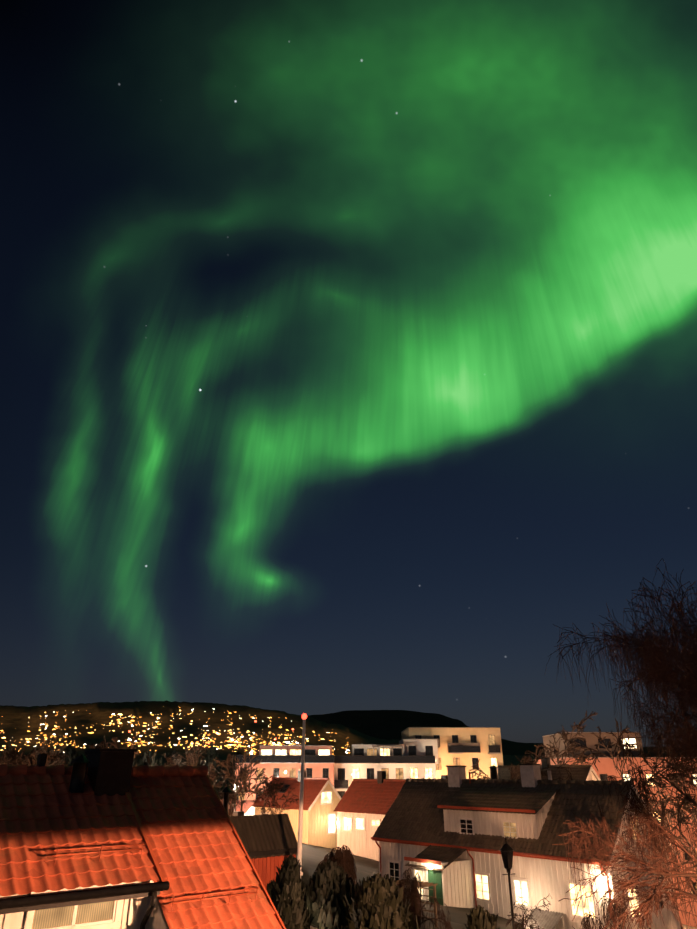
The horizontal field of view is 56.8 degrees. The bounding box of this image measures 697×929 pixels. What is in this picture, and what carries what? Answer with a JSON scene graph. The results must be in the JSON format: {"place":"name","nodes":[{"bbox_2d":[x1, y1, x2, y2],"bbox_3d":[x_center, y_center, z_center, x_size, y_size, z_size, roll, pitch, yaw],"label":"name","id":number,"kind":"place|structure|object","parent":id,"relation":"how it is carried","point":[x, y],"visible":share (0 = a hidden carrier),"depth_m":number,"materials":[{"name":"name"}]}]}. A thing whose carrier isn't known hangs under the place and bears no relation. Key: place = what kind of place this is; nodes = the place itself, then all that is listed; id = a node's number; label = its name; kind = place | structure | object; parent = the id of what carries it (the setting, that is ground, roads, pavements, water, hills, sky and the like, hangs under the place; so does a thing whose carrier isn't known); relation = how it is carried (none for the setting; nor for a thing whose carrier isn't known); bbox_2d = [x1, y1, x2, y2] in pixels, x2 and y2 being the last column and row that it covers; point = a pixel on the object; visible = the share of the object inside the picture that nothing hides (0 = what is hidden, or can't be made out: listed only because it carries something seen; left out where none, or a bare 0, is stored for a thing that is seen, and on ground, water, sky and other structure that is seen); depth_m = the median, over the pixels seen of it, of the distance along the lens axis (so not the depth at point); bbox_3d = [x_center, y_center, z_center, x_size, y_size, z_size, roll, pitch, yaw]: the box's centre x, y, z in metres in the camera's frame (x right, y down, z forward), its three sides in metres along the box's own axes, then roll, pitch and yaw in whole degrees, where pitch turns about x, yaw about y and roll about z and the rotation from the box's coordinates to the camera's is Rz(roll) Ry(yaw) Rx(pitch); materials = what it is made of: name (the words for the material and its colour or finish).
{"place":"outdoors","nodes":[
{"label":"outdoors","id":0,"kind":"place"},
{"bbox_2d":[0,749,285,928],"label":"roof","id":1,"kind":"structure","parent":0,"point":[176,820],"depth_m":11.12,"materials":[{"name":"orange tile"}]},
{"bbox_2d":[221,800,253,814],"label":"house wall","id":2,"kind":"structure","parent":0,"point":[246,807],"depth_m":72.36,"materials":[{"name":"orange paint"}]},
{"bbox_2d":[0,700,541,788],"bbox_3d":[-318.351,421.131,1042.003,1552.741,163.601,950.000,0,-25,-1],"label":"hill","id":3,"kind":"structure","parent":0,"point":[16,722],"depth_m":1262.33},
{"bbox_2d":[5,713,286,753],"bbox_3d":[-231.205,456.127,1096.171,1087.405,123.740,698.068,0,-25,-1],"label":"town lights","id":4,"kind":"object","parent":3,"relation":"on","point":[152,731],"visible":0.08,"depth_m":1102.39},
{"bbox_2d":[1,707,347,755],"bbox_3d":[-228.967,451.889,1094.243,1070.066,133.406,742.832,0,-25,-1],"label":"town lights","id":5,"kind":"object","parent":3,"relation":"on","point":[190,745],"visible":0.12,"depth_m":1120.36},
{"bbox_2d":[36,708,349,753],"bbox_3d":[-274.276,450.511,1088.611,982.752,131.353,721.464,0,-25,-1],"label":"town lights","id":6,"kind":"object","parent":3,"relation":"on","point":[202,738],"visible":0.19,"depth_m":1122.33},
{"bbox_2d":[0,0,696,746],"label":"sky","id":7,"kind":"structure","parent":0,"point":[348,348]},
{"bbox_2d":[310,915,467,928],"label":"hedge","id":8,"kind":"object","parent":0,"point":[457,925],"depth_m":25.23,"materials":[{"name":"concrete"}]},
{"bbox_2d":[218,789,696,928],"bbox_3d":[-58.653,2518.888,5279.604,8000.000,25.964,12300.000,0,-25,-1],"label":"terrain","id":9,"kind":"structure","parent":0,"point":[312,857],"depth_m":38.44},
{"bbox_2d":[0,753,24,765],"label":"tree","id":10,"kind":"object","parent":9,"relation":"on","point":[9,764],"visible":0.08,"depth_m":50.98,"materials":[{"name":"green plant"}]},
{"bbox_2d":[0,746,39,765],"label":"tree","id":11,"kind":"object","parent":9,"relation":"on","point":[9,760],"visible":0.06,"depth_m":69.66,"materials":[{"name":"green plant"}]},
{"bbox_2d":[5,743,66,765],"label":"tree","id":12,"kind":"object","parent":9,"relation":"on","point":[11,754],"visible":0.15,"depth_m":69.28,"materials":[{"name":"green plant"}]},
{"bbox_2d":[3,735,69,765],"bbox_3d":[-29.256,30.652,56.678,6.715,12.648,7.603,-10,-27,20],"label":"tree","id":13,"kind":"object","parent":9,"relation":"on","point":[44,747],"visible":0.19,"depth_m":59.69,"materials":[{"name":"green plant"}]},
{"bbox_2d":[19,735,69,765],"bbox_3d":[-28.443,32.323,61.486,7.044,11.994,8.011,8,-27,-17],"label":"tree","id":14,"kind":"object","parent":9,"relation":"on","point":[29,763],"visible":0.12,"depth_m":61.74,"materials":[{"name":"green plant"}]},
{"bbox_2d":[58,744,78,765],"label":"dark tree","id":15,"kind":"object","parent":9,"relation":"on","point":[69,750],"visible":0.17,"depth_m":96.71,"materials":[{"name":"green plant"}]},
{"bbox_2d":[85,742,120,755],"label":"tree","id":16,"kind":"object","parent":9,"relation":"on","point":[99,746],"visible":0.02,"depth_m":74.26,"materials":[{"name":"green plant"}]},
{"bbox_2d":[85,736,130,756],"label":"tree","id":17,"kind":"object","parent":9,"relation":"on","point":[107,743],"visible":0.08,"depth_m":74.16,"materials":[{"name":"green plant"}]},
{"bbox_2d":[109,736,138,766],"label":"tree","id":18,"kind":"object","parent":9,"relation":"on","point":[115,744],"visible":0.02,"depth_m":57.10,"materials":[{"name":"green plant"}]},
{"bbox_2d":[129,743,143,764],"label":"dark tree","id":19,"kind":"object","parent":9,"relation":"on","point":[135,758],"visible":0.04,"depth_m":96.23,"materials":[{"name":"green plant"}]},
{"bbox_2d":[133,749,164,766],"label":"dark tree","id":20,"kind":"object","parent":9,"relation":"on","point":[142,760],"visible":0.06,"depth_m":84.39,"materials":[{"name":"green plant"}]},
{"bbox_2d":[145,751,185,766],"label":"tree","id":21,"kind":"object","parent":9,"relation":"on","point":[147,758],"visible":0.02,"depth_m":69.41,"materials":[{"name":"green plant"}]},
{"bbox_2d":[164,750,181,764],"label":"dark tree","id":22,"kind":"object","parent":9,"relation":"on","point":[174,752],"visible":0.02,"depth_m":100.13,"materials":[{"name":"green plant"}]},
{"bbox_2d":[162,752,190,766],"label":"tree","id":23,"kind":"object","parent":9,"relation":"on","point":[170,761],"visible":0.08,"depth_m":66.53,"materials":[{"name":"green plant"}]},
{"bbox_2d":[165,743,214,781],"bbox_3d":[-15.612,32.102,60.339,6.229,11.119,4.484,2,-26,-4],"label":"tree","id":24,"kind":"object","parent":9,"relation":"on","point":[191,764],"visible":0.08,"depth_m":62.93,"materials":[{"name":"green plant"}]},
{"bbox_2d":[185,750,200,763],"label":"dark tree","id":25,"kind":"object","parent":9,"relation":"on","point":[196,755],"visible":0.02,"depth_m":96.35,"materials":[{"name":"green plant"}]},
{"bbox_2d":[170,741,225,790],"bbox_3d":[-14.071,32.471,60.543,5.794,12.003,7.287,21,-33,-37],"label":"tree","id":26,"kind":"object","parent":9,"relation":"on","point":[193,758],"visible":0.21,"depth_m":61.98,"materials":[{"name":"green plant"}]},
{"bbox_2d":[202,743,223,797],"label":"dark tree","id":27,"kind":"object","parent":9,"relation":"on","point":[212,750],"visible":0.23,"depth_m":95.67,"materials":[{"name":"green plant"}]},
{"bbox_2d":[217,750,240,797],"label":"dark tree","id":28,"kind":"object","parent":9,"relation":"on","point":[234,754],"visible":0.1,"depth_m":105.72,"materials":[{"name":"green plant"}]},
{"bbox_2d":[218,783,246,815],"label":"birch tree","id":29,"kind":"object","parent":9,"relation":"on","point":[229,803],"visible":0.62,"depth_m":45.00,"materials":[{"name":"brown plant"}]},
{"bbox_2d":[233,811,243,815],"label":"house body","id":30,"kind":"structure","parent":9,"relation":"on","point":[238,813],"depth_m":42.95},
{"bbox_2d":[214,748,272,815],"bbox_3d":[-9.723,32.383,59.625,6.573,11.433,7.250,-2,-26,5],"label":"tree","id":31,"kind":"object","parent":9,"relation":"on","point":[243,777],"visible":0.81,"depth_m":60.46,"materials":[{"name":"brown plant"}]},
{"bbox_2d":[232,793,254,815],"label":"house","id":32,"kind":"structure","parent":9,"relation":"on","point":[251,810],"depth_m":71.37,"materials":[{"name":"white paint"}]},
{"bbox_2d":[266,879,275,897],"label":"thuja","id":33,"kind":"object","parent":9,"relation":"on","point":[268,887],"visible":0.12,"depth_m":22.24,"materials":[{"name":"green plant"}]},
{"bbox_2d":[247,848,296,888],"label":"red shed","id":34,"kind":"structure","parent":9,"relation":"on","point":[266,869],"depth_m":22.58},
{"bbox_2d":[229,813,297,858],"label":"roof","id":35,"kind":"structure","parent":34,"relation":"on","point":[265,832],"depth_m":23.32,"materials":[{"name":"brown tile"}]},
{"bbox_2d":[260,774,287,814],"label":"birch tree","id":36,"kind":"object","parent":9,"relation":"on","point":[273,788],"visible":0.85,"depth_m":41.77,"materials":[{"name":"brown plant"}]},
{"bbox_2d":[253,779,298,815],"bbox_3d":[-5.032,23.811,43.734,3.258,4.664,3.012,-12,-28,24],"label":"birch tree","id":37,"kind":"object","parent":9,"relation":"on","point":[278,807],"visible":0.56,"depth_m":44.16,"materials":[{"name":"brown plant"}]},
{"bbox_2d":[234,763,333,800],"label":"apartment","id":38,"kind":"structure","parent":9,"relation":"on","point":[319,770],"depth_m":90.19,"materials":[{"name":"paint"}]},
{"bbox_2d":[236,745,333,762],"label":"building","id":39,"kind":"structure","parent":38,"relation":"on","point":[291,753],"depth_m":92.91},
{"bbox_2d":[269,855,314,928],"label":"thuja","id":40,"kind":"object","parent":9,"relation":"on","point":[287,893],"visible":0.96,"depth_m":17.63,"materials":[{"name":"green plant"}]},
{"bbox_2d":[254,770,340,848],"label":"house","id":41,"kind":"structure","parent":9,"relation":"on","point":[319,827],"depth_m":56.89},
{"bbox_2d":[252,777,328,809],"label":"roof","id":42,"kind":"structure","parent":41,"relation":"on","point":[313,787],"depth_m":59.39,"materials":[{"name":"red tile"}]},
{"bbox_2d":[297,713,306,878],"bbox_3d":[-1.693,12.320,22.789,0.279,6.574,0.260,0,-25,-1],"label":"flagpole","id":43,"kind":"object","parent":9,"relation":"on","point":[300,824],"visible":0.77,"depth_m":22.93,"materials":[{"name":"metal"}]},
{"bbox_2d":[302,860,358,928],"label":"shrub","id":44,"kind":"object","parent":9,"relation":"on","point":[329,886],"visible":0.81,"depth_m":21.06,"materials":[{"name":"green plant"}]},
{"bbox_2d":[313,845,356,884],"bbox_3d":[0.062,15.227,22.942,2.337,2.780,2.925,12,-28,-24],"label":"bush","id":45,"kind":"object","parent":9,"relation":"on","point":[345,859],"visible":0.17,"depth_m":23.82,"materials":[{"name":"brown plant"}]},
{"bbox_2d":[337,771,385,860],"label":"house","id":46,"kind":"structure","parent":9,"relation":"on","point":[356,832],"depth_m":53.31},
{"bbox_2d":[334,779,405,814],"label":"roof","id":47,"kind":"structure","parent":46,"relation":"on","point":[369,796],"depth_m":54.59,"materials":[{"name":"red tile"}]},
{"bbox_2d":[341,872,423,928],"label":"shrub","id":48,"kind":"object","parent":9,"relation":"on","point":[375,901],"visible":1,"depth_m":19.41,"materials":[{"name":"green plant"}]},
{"bbox_2d":[334,763,435,797],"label":"apartment","id":49,"kind":"structure","parent":9,"relation":"on","point":[344,777],"depth_m":93.00,"materials":[{"name":"white paint"}]},
{"bbox_2d":[334,744,434,762],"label":"building","id":50,"kind":"structure","parent":49,"relation":"on","point":[377,753],"depth_m":93.91,"materials":[{"name":"white paint"}]},
{"bbox_2d":[399,739,437,763],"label":"apartment","id":51,"kind":"structure","parent":49,"relation":"on","point":[420,747],"depth_m":98.10,"materials":[{"name":"white paint"}]},
{"bbox_2d":[392,880,437,927],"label":"garden pergola","id":52,"kind":"object","parent":9,"relation":"on","point":[425,884],"visible":0.27,"depth_m":24.75,"materials":[{"name":"brown wood"}]},
{"bbox_2d":[397,867,452,928],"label":"bush","id":53,"kind":"object","parent":9,"relation":"on","point":[412,894],"visible":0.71,"depth_m":21.84,"materials":[{"name":"brown plant"}]},
{"bbox_2d":[401,727,502,778],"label":"apartment","id":54,"kind":"structure","parent":9,"relation":"on","point":[468,747],"depth_m":100.72,"materials":[{"name":"beige paint"}]},
{"bbox_2d":[463,905,499,928],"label":"shrub","id":55,"kind":"object","parent":9,"relation":"on","point":[479,917],"visible":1,"depth_m":17.61,"materials":[{"name":"green plant"}]},
{"bbox_2d":[499,836,514,928],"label":"street lantern","id":56,"kind":"object","parent":9,"relation":"on","point":[506,849],"visible":1,"depth_m":21.62,"materials":[{"name":"metal"}]},
{"bbox_2d":[470,751,571,779],"bbox_3d":[13.730,27.270,49.033,8.435,10.117,7.229,-5,-26,9],"label":"bare tree","id":57,"kind":"object","parent":9,"relation":"on","point":[517,770],"visible":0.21,"depth_m":50.41,"materials":[{"name":"brown plant"}]},
{"bbox_2d":[371,764,680,928],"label":"house","id":58,"kind":"structure","parent":9,"relation":"on","point":[471,877],"depth_m":32.44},
{"bbox_2d":[373,778,672,870],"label":"roof","id":59,"kind":"structure","parent":58,"relation":"on","point":[414,813],"depth_m":34.27,"materials":[{"name":"brown tile"}]},
{"bbox_2d":[506,895,551,928],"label":"bare shrub","id":60,"kind":"object","parent":9,"relation":"on","point":[522,923],"visible":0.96,"depth_m":21.39,"materials":[{"name":"brown plant"}]},
{"bbox_2d":[521,710,597,764],"bbox_3d":[19.102,33.331,63.130,9.980,16.660,13.215,14,-29,-28],"label":"bare tree","id":61,"kind":"object","parent":9,"relation":"on","point":[568,750],"visible":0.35,"depth_m":62.96,"materials":[{"name":"brown plant"}]},
{"bbox_2d":[541,757,599,780],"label":"house","id":62,"kind":"structure","parent":9,"relation":"on","point":[545,762],"depth_m":53.30,"materials":[{"name":"beige paint"}]},
{"bbox_2d":[498,765,597,780],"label":"house roof","id":63,"kind":"structure","parent":62,"relation":"on","point":[579,772],"depth_m":54.39,"materials":[{"name":"brown tile"}]},
{"bbox_2d":[572,895,641,928],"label":"bare shrub","id":64,"kind":"object","parent":9,"relation":"on","point":[585,924],"visible":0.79,"depth_m":20.62,"materials":[{"name":"brown plant"}]},
{"bbox_2d":[533,757,696,926],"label":"apartment","id":65,"kind":"structure","parent":9,"relation":"on","point":[605,765],"depth_m":73.75,"materials":[{"name":"beige concrete"}]},
{"bbox_2d":[545,558,696,928],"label":"weeping birch tree","id":66,"kind":"object","parent":9,"relation":"on","point":[655,659],"visible":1,"depth_m":15.06,"materials":[{"name":"brown plant"}]},
{"bbox_2d":[575,718,696,828],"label":"bare tree","id":67,"kind":"object","parent":9,"relation":"on","point":[678,780],"visible":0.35,"depth_m":52.27,"materials":[{"name":"brown plant"}]},
{"bbox_2d":[602,711,696,928],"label":"birch tree","id":68,"kind":"object","parent":9,"relation":"on","point":[679,819],"visible":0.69,"depth_m":22.02,"materials":[{"name":"brown plant"}]},
{"bbox_2d":[605,726,696,928],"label":"bare tree","id":69,"kind":"object","parent":9,"relation":"on","point":[656,767],"visible":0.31,"depth_m":48.31,"materials":[{"name":"brown plant"}]},
{"bbox_2d":[309,710,695,756],"bbox_3d":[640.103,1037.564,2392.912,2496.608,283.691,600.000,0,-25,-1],"label":"hill ridge","id":70,"kind":"structure","parent":0,"point":[387,724],"depth_m":2628.08,"materials":[{"name":"black"}]},
{"bbox_2d":[542,732,643,757],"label":"building","id":71,"kind":"structure","parent":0,"point":[591,741],"depth_m":77.58,"materials":[{"name":"beige paint"}]}
]}

